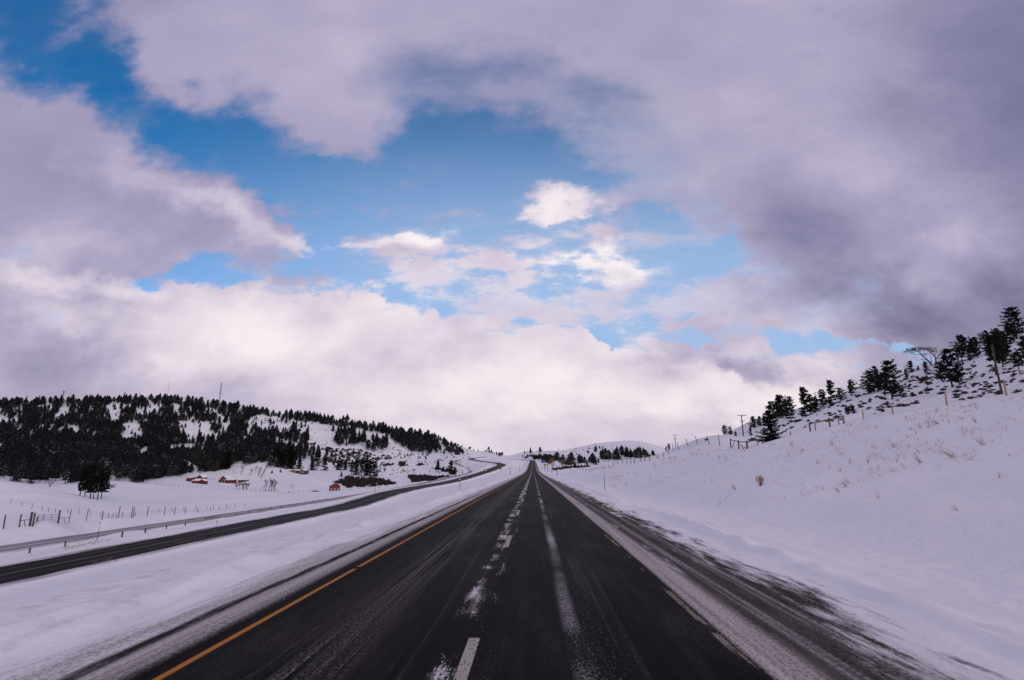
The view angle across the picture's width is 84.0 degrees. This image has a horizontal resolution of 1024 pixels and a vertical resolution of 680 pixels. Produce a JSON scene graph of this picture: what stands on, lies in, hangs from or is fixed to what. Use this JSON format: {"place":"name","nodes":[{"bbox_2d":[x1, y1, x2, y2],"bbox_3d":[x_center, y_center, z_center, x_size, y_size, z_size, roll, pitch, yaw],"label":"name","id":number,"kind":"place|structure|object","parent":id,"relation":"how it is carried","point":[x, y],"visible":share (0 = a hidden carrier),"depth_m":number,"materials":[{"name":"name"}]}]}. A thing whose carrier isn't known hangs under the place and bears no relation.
{"place":"outdoors","nodes":[
{"label":"outdoors","id":0,"kind":"place"},
{"bbox_2d":[0,459,472,554],"bbox_3d":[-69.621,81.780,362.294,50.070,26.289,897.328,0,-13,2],"label":"guardrail","id":1,"kind":"structure","parent":0,"point":[34,545],"depth_m":123.94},
{"bbox_2d":[0,457,507,591],"bbox_3d":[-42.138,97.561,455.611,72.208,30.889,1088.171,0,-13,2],"label":"road","id":2,"kind":"structure","parent":0,"point":[19,574],"depth_m":72.25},
{"bbox_2d":[0,459,529,679],"bbox_3d":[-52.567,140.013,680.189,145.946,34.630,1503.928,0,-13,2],"label":"snowy median","id":3,"kind":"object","parent":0,"point":[125,633],"visible":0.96,"depth_m":10.14,"materials":[{"name":"snow"}]},
{"bbox_2d":[124,458,779,679],"bbox_3d":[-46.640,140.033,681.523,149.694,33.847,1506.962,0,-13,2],"label":"road","id":4,"kind":"structure","parent":0,"point":[530,573],"depth_m":9.46,"materials":[{"name":"asphalt"}]},
{"bbox_2d":[0,333,1023,625],"bbox_3d":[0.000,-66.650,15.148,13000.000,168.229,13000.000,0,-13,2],"label":"ground","id":5,"kind":"structure","parent":0,"point":[910,523],"depth_m":43.50,"materials":[{"name":"snow"}]},
{"bbox_2d":[6,459,14,478],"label":"pine tree","id":6,"kind":"object","parent":5,"relation":"on","point":[12,468],"visible":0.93,"depth_m":385.51,"materials":[{"name":"green plant"}]},
{"bbox_2d":[2,514,21,528],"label":"field fence","id":7,"kind":"object","parent":5,"relation":"on","point":[15,523],"visible":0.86,"depth_m":104.98,"materials":[{"name":"brown wood"}]},
{"bbox_2d":[11,460,29,481],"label":"pine tree","id":8,"kind":"object","parent":5,"relation":"on","point":[22,468],"visible":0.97,"depth_m":380.96,"materials":[{"name":"green plant"}]},
{"bbox_2d":[26,463,34,482],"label":"pine tree","id":9,"kind":"object","parent":5,"relation":"on","point":[30,469],"visible":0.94,"depth_m":383.38,"materials":[{"name":"green plant"}]},
{"bbox_2d":[21,510,69,526],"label":"field gate","id":10,"kind":"structure","parent":5,"relation":"on","point":[31,517],"depth_m":106.80,"materials":[{"name":"brown wood"}]},
{"bbox_2d":[60,465,70,483],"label":"pine tree","id":11,"kind":"object","parent":5,"relation":"on","point":[65,475],"visible":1,"depth_m":405.46,"materials":[{"name":"green plant"}]},
{"bbox_2d":[67,465,75,482],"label":"pine tree","id":12,"kind":"object","parent":5,"relation":"on","point":[72,477],"visible":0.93,"depth_m":411.23,"materials":[{"name":"green plant"}]},
{"bbox_2d":[74,462,80,482],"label":"pine tree","id":13,"kind":"object","parent":5,"relation":"on","point":[77,475],"visible":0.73,"depth_m":425.10,"materials":[{"name":"green plant"}]},
{"bbox_2d":[77,468,87,495],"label":"pine tree","id":14,"kind":"object","parent":5,"relation":"on","point":[82,474],"visible":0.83,"depth_m":236.10,"materials":[{"name":"green plant"}]},
{"bbox_2d":[82,463,97,497],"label":"pine tree","id":15,"kind":"object","parent":5,"relation":"on","point":[94,467],"visible":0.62,"depth_m":234.43,"materials":[{"name":"green plant"}]},
{"bbox_2d":[82,475,99,498],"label":"pine tree","id":16,"kind":"object","parent":5,"relation":"on","point":[93,487],"visible":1,"depth_m":231.13,"materials":[{"name":"green plant"}]},
{"bbox_2d":[95,469,109,499],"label":"pine tree","id":17,"kind":"object","parent":5,"relation":"on","point":[101,479],"visible":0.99,"depth_m":233.78,"materials":[{"name":"green plant"}]},
{"bbox_2d":[6,498,207,516],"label":"field fence","id":18,"kind":"object","parent":5,"relation":"on","point":[90,510],"visible":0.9,"depth_m":149.04,"materials":[{"name":"brown wood"}]},
{"bbox_2d":[100,474,116,498],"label":"pine tree","id":19,"kind":"object","parent":5,"relation":"on","point":[108,486],"visible":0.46,"depth_m":245.46,"materials":[{"name":"green plant"}]},
{"bbox_2d":[102,456,114,475],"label":"pine tree","id":20,"kind":"object","parent":5,"relation":"on","point":[107,461],"visible":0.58,"depth_m":504.34,"materials":[{"name":"green plant"}]},
{"bbox_2d":[131,461,142,482],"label":"pine tree","id":21,"kind":"object","parent":5,"relation":"on","point":[136,471],"visible":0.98,"depth_m":485.86,"materials":[{"name":"green plant"}]},
{"bbox_2d":[68,505,226,522],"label":"field fence","id":22,"kind":"object","parent":5,"relation":"on","point":[140,514],"visible":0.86,"depth_m":139.83,"materials":[{"name":"brown wood"}]},
{"bbox_2d":[151,458,161,478],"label":"pine tree","id":23,"kind":"object","parent":5,"relation":"on","point":[156,465],"visible":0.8,"depth_m":548.80,"materials":[{"name":"green plant"}]},
{"bbox_2d":[164,457,174,476],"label":"pine tree","id":24,"kind":"object","parent":5,"relation":"on","point":[170,472],"visible":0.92,"depth_m":585.23,"materials":[{"name":"green plant"}]},
{"bbox_2d":[166,456,174,476],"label":"pine tree","id":25,"kind":"object","parent":5,"relation":"on","point":[171,463],"visible":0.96,"depth_m":587.55,"materials":[{"name":"green plant"}]},
{"bbox_2d":[171,457,178,475],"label":"pine tree","id":26,"kind":"object","parent":5,"relation":"on","point":[174,460],"visible":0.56,"depth_m":596.59,"materials":[{"name":"green plant"}]},
{"bbox_2d":[183,454,189,469],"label":"pine tree","id":27,"kind":"object","parent":5,"relation":"on","point":[185,458],"visible":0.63,"depth_m":659.62,"materials":[{"name":"green plant"}]},
{"bbox_2d":[186,475,206,481],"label":"red barn","id":28,"kind":"structure","parent":5,"relation":"on","point":[196,477],"depth_m":569.26,"materials":[{"name":"paint"}]},
{"bbox_2d":[191,479,207,483],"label":"red shed","id":29,"kind":"structure","parent":5,"relation":"on","point":[200,481],"depth_m":541.49,"materials":[{"name":"paint"}]},
{"bbox_2d":[174,445,229,474],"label":"brush thicket","id":30,"kind":"object","parent":5,"relation":"on","point":[213,468],"visible":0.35,"depth_m":802.26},
{"bbox_2d":[218,451,231,468],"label":"pine tree","id":31,"kind":"object","parent":5,"relation":"on","point":[227,460],"visible":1,"depth_m":797.05,"materials":[{"name":"green plant"}]},
{"bbox_2d":[218,476,236,482],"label":"red barn","id":32,"kind":"structure","parent":5,"relation":"on","point":[226,479],"depth_m":580.05,"materials":[{"name":"paint"}]},
{"bbox_2d":[0,393,502,482],"bbox_3d":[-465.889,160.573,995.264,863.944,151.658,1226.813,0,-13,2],"label":"pine forest","id":33,"kind":"object","parent":5,"relation":"on","point":[159,436],"visible":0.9,"depth_m":868.02,"materials":[{"name":"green plant"}]},
{"bbox_2d":[31,466,515,564],"bbox_3d":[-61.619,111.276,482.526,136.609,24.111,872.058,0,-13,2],"label":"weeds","id":34,"kind":"object","parent":5,"relation":"on","point":[107,541],"visible":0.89,"depth_m":83.94,"materials":[{"name":"brown plant"}]},
{"bbox_2d":[270,445,280,465],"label":"pine tree","id":35,"kind":"object","parent":5,"relation":"on","point":[276,449],"visible":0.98,"depth_m":645.67,"materials":[{"name":"green plant"}]},
{"bbox_2d":[276,449,285,467],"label":"pine tree","id":36,"kind":"object","parent":5,"relation":"on","point":[280,460],"visible":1,"depth_m":647.81,"materials":[{"name":"green plant"}]},
{"bbox_2d":[281,445,289,467],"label":"pine tree","id":37,"kind":"object","parent":5,"relation":"on","point":[287,454],"visible":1,"depth_m":650.93,"materials":[{"name":"green plant"}]},
{"bbox_2d":[285,444,295,468],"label":"pine tree","id":38,"kind":"object","parent":5,"relation":"on","point":[291,458],"visible":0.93,"depth_m":658.45,"materials":[{"name":"green plant"}]},
{"bbox_2d":[287,469,308,473],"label":"ranch house","id":39,"kind":"structure","parent":5,"relation":"on","point":[302,471],"depth_m":639.62,"materials":[{"name":"white"}]},
{"bbox_2d":[296,455,302,468],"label":"pine tree","id":40,"kind":"object","parent":5,"relation":"on","point":[299,463],"visible":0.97,"depth_m":687.82,"materials":[{"name":"green plant"}]},
{"bbox_2d":[309,455,315,469],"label":"pine tree","id":41,"kind":"object","parent":5,"relation":"on","point":[312,464],"visible":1,"depth_m":700.21,"materials":[{"name":"green plant"}]},
{"bbox_2d":[315,452,322,466],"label":"pine tree","id":42,"kind":"object","parent":5,"relation":"on","point":[318,459],"visible":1,"depth_m":708.59,"materials":[{"name":"green plant"}]},
{"bbox_2d":[319,457,328,470],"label":"pine tree","id":43,"kind":"object","parent":5,"relation":"on","point":[324,462],"visible":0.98,"depth_m":717.78,"materials":[{"name":"green plant"}]},
{"bbox_2d":[329,482,339,490],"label":"red barn","id":44,"kind":"structure","parent":5,"relation":"on","point":[334,486],"depth_m":409.30,"materials":[{"name":"paint"}]},
{"bbox_2d":[348,460,354,474],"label":"pine tree","id":45,"kind":"object","parent":5,"relation":"on","point":[352,463],"visible":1,"depth_m":579.22,"materials":[{"name":"green plant"}]},
{"bbox_2d":[352,459,359,474],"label":"pine tree","id":46,"kind":"object","parent":5,"relation":"on","point":[356,468],"visible":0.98,"depth_m":578.49,"materials":[{"name":"green plant"}]},
{"bbox_2d":[321,446,405,466],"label":"brush thicket","id":47,"kind":"object","parent":5,"relation":"on","point":[340,455],"visible":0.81,"depth_m":878.13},
{"bbox_2d":[359,459,367,475],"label":"pine tree","id":48,"kind":"object","parent":5,"relation":"on","point":[362,467],"visible":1,"depth_m":570.24,"materials":[{"name":"green plant"}]},
{"bbox_2d":[333,475,395,487],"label":"brush thicket","id":49,"kind":"object","parent":5,"relation":"on","point":[349,481],"visible":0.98,"depth_m":492.14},
{"bbox_2d":[363,458,371,475],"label":"pine tree","id":50,"kind":"object","parent":5,"relation":"on","point":[366,470],"visible":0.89,"depth_m":571.98,"materials":[{"name":"green plant"}]},
{"bbox_2d":[368,459,375,473],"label":"pine tree","id":51,"kind":"object","parent":5,"relation":"on","point":[370,464],"visible":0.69,"depth_m":564.70,"materials":[{"name":"green plant"}]},
{"bbox_2d":[368,461,380,476],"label":"pine tree","id":52,"kind":"object","parent":5,"relation":"on","point":[373,470],"visible":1,"depth_m":555.57,"materials":[{"name":"green plant"}]},
{"bbox_2d":[408,474,449,481],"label":"brush thicket","id":53,"kind":"object","parent":5,"relation":"on","point":[417,478],"visible":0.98,"depth_m":502.06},
{"bbox_2d":[398,446,464,474],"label":"brush thicket","id":54,"kind":"object","parent":5,"relation":"on","point":[457,452],"visible":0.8,"depth_m":769.93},
{"bbox_2d":[251,418,639,475],"bbox_3d":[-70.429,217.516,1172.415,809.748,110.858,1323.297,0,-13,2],"label":"scrub","id":55,"kind":"object","parent":5,"relation":"on","point":[409,450],"visible":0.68,"depth_m":929.10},
{"bbox_2d":[531,453,561,462],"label":"brush thicket","id":56,"kind":"object","parent":5,"relation":"on","point":[545,457],"visible":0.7,"depth_m":1115.64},
{"bbox_2d":[551,465,589,469],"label":"brush thicket","id":57,"kind":"object","parent":5,"relation":"on","point":[567,467],"visible":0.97,"depth_m":465.40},
{"bbox_2d":[566,452,577,465],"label":"pine tree","id":58,"kind":"object","parent":5,"relation":"on","point":[571,455],"visible":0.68,"depth_m":529.28,"materials":[{"name":"green plant"}]},
{"bbox_2d":[586,453,598,464],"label":"pine tree","id":59,"kind":"object","parent":5,"relation":"on","point":[592,458],"visible":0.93,"depth_m":440.02,"materials":[{"name":"green plant"}]},
{"bbox_2d":[600,448,608,461],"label":"pine tree","id":60,"kind":"object","parent":5,"relation":"on","point":[605,452],"visible":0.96,"depth_m":647.21,"materials":[{"name":"green plant"}]},
{"bbox_2d":[615,447,621,459],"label":"pine tree","id":61,"kind":"object","parent":5,"relation":"on","point":[617,453],"visible":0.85,"depth_m":740.08,"materials":[{"name":"green plant"}]},
{"bbox_2d":[590,435,719,470],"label":"wire fence","id":62,"kind":"object","parent":5,"relation":"on","point":[665,450],"visible":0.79,"depth_m":131.93,"materials":[{"name":"brown wood"}]},
{"bbox_2d":[722,425,729,434],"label":"pine tree","id":63,"kind":"object","parent":5,"relation":"on","point":[724,432],"visible":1,"depth_m":144.12,"materials":[{"name":"green plant"}]},
{"bbox_2d":[730,437,763,448],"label":"rail fence","id":64,"kind":"object","parent":5,"relation":"on","point":[738,441],"visible":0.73,"depth_m":82.69,"materials":[{"name":"brown wood"}]},
{"bbox_2d":[745,416,756,427],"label":"pine tree","id":65,"kind":"object","parent":5,"relation":"on","point":[752,418],"visible":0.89,"depth_m":259.89,"materials":[{"name":"green plant"}]},
{"bbox_2d":[753,416,761,425],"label":"pine tree","id":66,"kind":"object","parent":5,"relation":"on","point":[758,422],"visible":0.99,"depth_m":253.75,"materials":[{"name":"green plant"}]},
{"bbox_2d":[755,475,763,485],"bbox_3d":[16.560,9.383,37.983,0.554,0.760,0.421,-9,-15,33],"label":"weed clump","id":67,"kind":"object","parent":5,"relation":"on","point":[760,478],"visible":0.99,"depth_m":37.91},
{"bbox_2d":[764,401,778,418],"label":"pine tree","id":68,"kind":"object","parent":5,"relation":"on","point":[770,406],"visible":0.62,"depth_m":250.76,"materials":[{"name":"green plant"}]},
{"bbox_2d":[755,410,788,442],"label":"pine tree","id":69,"kind":"object","parent":5,"relation":"on","point":[770,434],"visible":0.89,"depth_m":96.02,"materials":[{"name":"green plant"}]},
{"bbox_2d":[773,394,781,417],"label":"pine tree","id":70,"kind":"object","parent":5,"relation":"on","point":[777,401],"visible":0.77,"depth_m":244.47,"materials":[{"name":"green plant"}]},
{"bbox_2d":[774,401,786,418],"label":"pine tree","id":71,"kind":"object","parent":5,"relation":"on","point":[781,407],"visible":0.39,"depth_m":220.25,"materials":[{"name":"green plant"}]},
{"bbox_2d":[781,396,796,418],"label":"pine tree","id":72,"kind":"object","parent":5,"relation":"on","point":[787,408],"visible":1,"depth_m":200.83,"materials":[{"name":"green plant"}]},
{"bbox_2d":[798,387,814,416],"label":"pine tree","id":73,"kind":"object","parent":5,"relation":"on","point":[803,394],"visible":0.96,"depth_m":171.29,"materials":[{"name":"green plant"}]},
{"bbox_2d":[806,394,819,413],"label":"pine tree","id":74,"kind":"object","parent":5,"relation":"on","point":[810,403],"visible":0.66,"depth_m":172.57,"materials":[{"name":"green plant"}]},
{"bbox_2d":[812,395,819,409],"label":"pine tree","id":75,"kind":"object","parent":5,"relation":"on","point":[815,398],"visible":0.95,"depth_m":172.92,"materials":[{"name":"green plant"}]},
{"bbox_2d":[610,396,1023,505],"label":"dry grass","id":76,"kind":"structure","parent":5,"relation":"on","point":[870,445],"depth_m":40.07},
{"bbox_2d":[813,389,827,407],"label":"pine tree","id":77,"kind":"object","parent":5,"relation":"on","point":[822,396],"visible":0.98,"depth_m":172.53,"materials":[{"name":"green plant"}]},
{"bbox_2d":[809,415,844,431],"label":"rail fence","id":78,"kind":"object","parent":5,"relation":"on","point":[829,419],"visible":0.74,"depth_m":74.28,"materials":[{"name":"brown wood"}]},
{"bbox_2d":[826,380,840,403],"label":"pine tree","id":79,"kind":"object","parent":5,"relation":"on","point":[829,388],"visible":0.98,"depth_m":172.75,"materials":[{"name":"green plant"}]},
{"bbox_2d":[837,388,847,400],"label":"pine tree","id":80,"kind":"object","parent":5,"relation":"on","point":[839,391],"visible":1,"depth_m":171.68,"materials":[{"name":"green plant"}]},
{"bbox_2d":[846,379,860,395],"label":"pine tree","id":81,"kind":"object","parent":5,"relation":"on","point":[850,389],"visible":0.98,"depth_m":173.04,"materials":[{"name":"green plant"}]},
{"bbox_2d":[858,371,875,392],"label":"pine tree","id":82,"kind":"object","parent":5,"relation":"on","point":[869,388],"visible":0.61,"depth_m":158.11,"materials":[{"name":"green plant"}]},
{"bbox_2d":[861,365,881,392],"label":"pine tree","id":83,"kind":"object","parent":5,"relation":"on","point":[872,379],"visible":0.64,"depth_m":154.61,"materials":[{"name":"green plant"}]},
{"bbox_2d":[868,372,885,395],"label":"pine tree","id":84,"kind":"object","parent":5,"relation":"on","point":[879,384],"visible":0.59,"depth_m":135.77,"materials":[{"name":"green plant"}]},
{"bbox_2d":[875,359,905,399],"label":"pine tree","id":85,"kind":"object","parent":5,"relation":"on","point":[887,370],"visible":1,"depth_m":117.81,"materials":[{"name":"green plant"}]},
{"bbox_2d":[905,361,914,372],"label":"pine tree","id":86,"kind":"object","parent":5,"relation":"on","point":[910,368],"visible":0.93,"depth_m":178.75,"materials":[{"name":"green plant"}]},
{"bbox_2d":[901,346,941,365],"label":"bent pine tree","id":87,"kind":"object","parent":5,"relation":"on","point":[919,349],"visible":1,"depth_m":177.14,"materials":[{"name":"green plant"}]},
{"bbox_2d":[912,375,930,381],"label":"bush","id":88,"kind":"object","parent":5,"relation":"on","point":[925,378],"visible":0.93,"depth_m":145.05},
{"bbox_2d":[922,361,930,372],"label":"pine tree","id":89,"kind":"object","parent":5,"relation":"on","point":[925,366],"visible":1,"depth_m":160.26,"materials":[{"name":"green plant"}]},
{"bbox_2d":[925,361,946,380],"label":"pine tree","id":90,"kind":"object","parent":5,"relation":"on","point":[941,377],"visible":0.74,"depth_m":129.32,"materials":[{"name":"green plant"}]},
{"bbox_2d":[862,376,1022,419],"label":"wire fence","id":91,"kind":"object","parent":5,"relation":"on","point":[1004,387],"visible":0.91,"depth_m":54.84,"materials":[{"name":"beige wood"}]},
{"bbox_2d":[931,445,953,457],"bbox_3d":[21.532,5.461,28.510,1.090,1.066,1.114,3,-13,-11],"label":"grass tuft","id":92,"kind":"object","parent":5,"relation":"on","point":[949,455],"visible":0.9,"depth_m":28.31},
{"bbox_2d":[938,347,971,387],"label":"pine tree","id":93,"kind":"object","parent":5,"relation":"on","point":[950,363],"visible":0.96,"depth_m":101.74,"materials":[{"name":"green plant"}]},
{"bbox_2d":[950,364,964,383],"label":"pine tree","id":94,"kind":"object","parent":5,"relation":"on","point":[957,372],"visible":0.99,"depth_m":100.62,"materials":[{"name":"green plant"}]},
{"bbox_2d":[949,334,968,349],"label":"pine tree","id":95,"kind":"object","parent":5,"relation":"on","point":[962,340],"visible":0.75,"depth_m":204.25,"materials":[{"name":"green plant"}]},
{"bbox_2d":[952,345,967,359],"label":"pine tree","id":96,"kind":"object","parent":5,"relation":"on","point":[962,353],"visible":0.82,"depth_m":140.83,"materials":[{"name":"green plant"}]},
{"bbox_2d":[958,337,981,357],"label":"pine tree","id":97,"kind":"object","parent":5,"relation":"on","point":[975,349],"visible":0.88,"depth_m":133.84,"materials":[{"name":"green plant"}]},
{"bbox_2d":[971,330,988,352],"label":"pine tree","id":98,"kind":"object","parent":5,"relation":"on","point":[983,337],"visible":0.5,"depth_m":130.07,"materials":[{"name":"green plant"}]},
{"bbox_2d":[982,330,1009,366],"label":"pine tree","id":99,"kind":"object","parent":5,"relation":"on","point":[997,332],"visible":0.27,"depth_m":97.35,"materials":[{"name":"green plant"}]},
{"bbox_2d":[991,345,1002,393],"bbox_3d":[44.934,3.106,52.620,0.264,5.414,0.196,1,-13,-4],"label":"utility pole","id":100,"kind":"object","parent":5,"relation":"on","point":[997,373],"visible":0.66,"depth_m":52.64,"materials":[{"name":"brown wood"}]},
{"bbox_2d":[983,333,1014,373],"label":"pine tree","id":101,"kind":"object","parent":5,"relation":"on","point":[990,340],"visible":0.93,"depth_m":90.14,"materials":[{"name":"green plant"}]},
{"bbox_2d":[1000,331,1011,356],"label":"pine tree","id":102,"kind":"object","parent":5,"relation":"on","point":[1005,336],"visible":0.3,"depth_m":106.05,"materials":[{"name":"green plant"}]},
{"bbox_2d":[997,306,1023,337],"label":"pine tree","id":103,"kind":"object","parent":5,"relation":"on","point":[1012,314],"visible":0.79,"depth_m":122.76,"materials":[{"name":"green plant"}]},
{"bbox_2d":[1002,321,1021,341],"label":"pine tree","id":104,"kind":"object","parent":5,"relation":"on","point":[1012,335],"visible":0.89,"depth_m":118.97,"materials":[{"name":"green plant"}]},
{"bbox_2d":[1003,352,1023,373],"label":"pine tree","id":105,"kind":"object","parent":5,"relation":"on","point":[1019,361],"visible":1,"depth_m":75.91,"materials":[{"name":"green plant"}]},
{"bbox_2d":[1015,335,1023,358],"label":"pine tree","id":106,"kind":"object","parent":5,"relation":"on","point":[1020,344],"visible":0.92,"depth_m":89.77,"materials":[{"name":"green plant"}]},
{"bbox_2d":[0,0,1023,455],"label":"sky","id":107,"kind":"structure","parent":0,"point":[509,227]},
{"bbox_2d":[508,458,1023,679],"bbox_3d":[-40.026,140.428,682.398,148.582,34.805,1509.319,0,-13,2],"label":"road shoulder","id":108,"kind":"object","parent":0,"point":[782,610],"visible":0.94,"depth_m":9.93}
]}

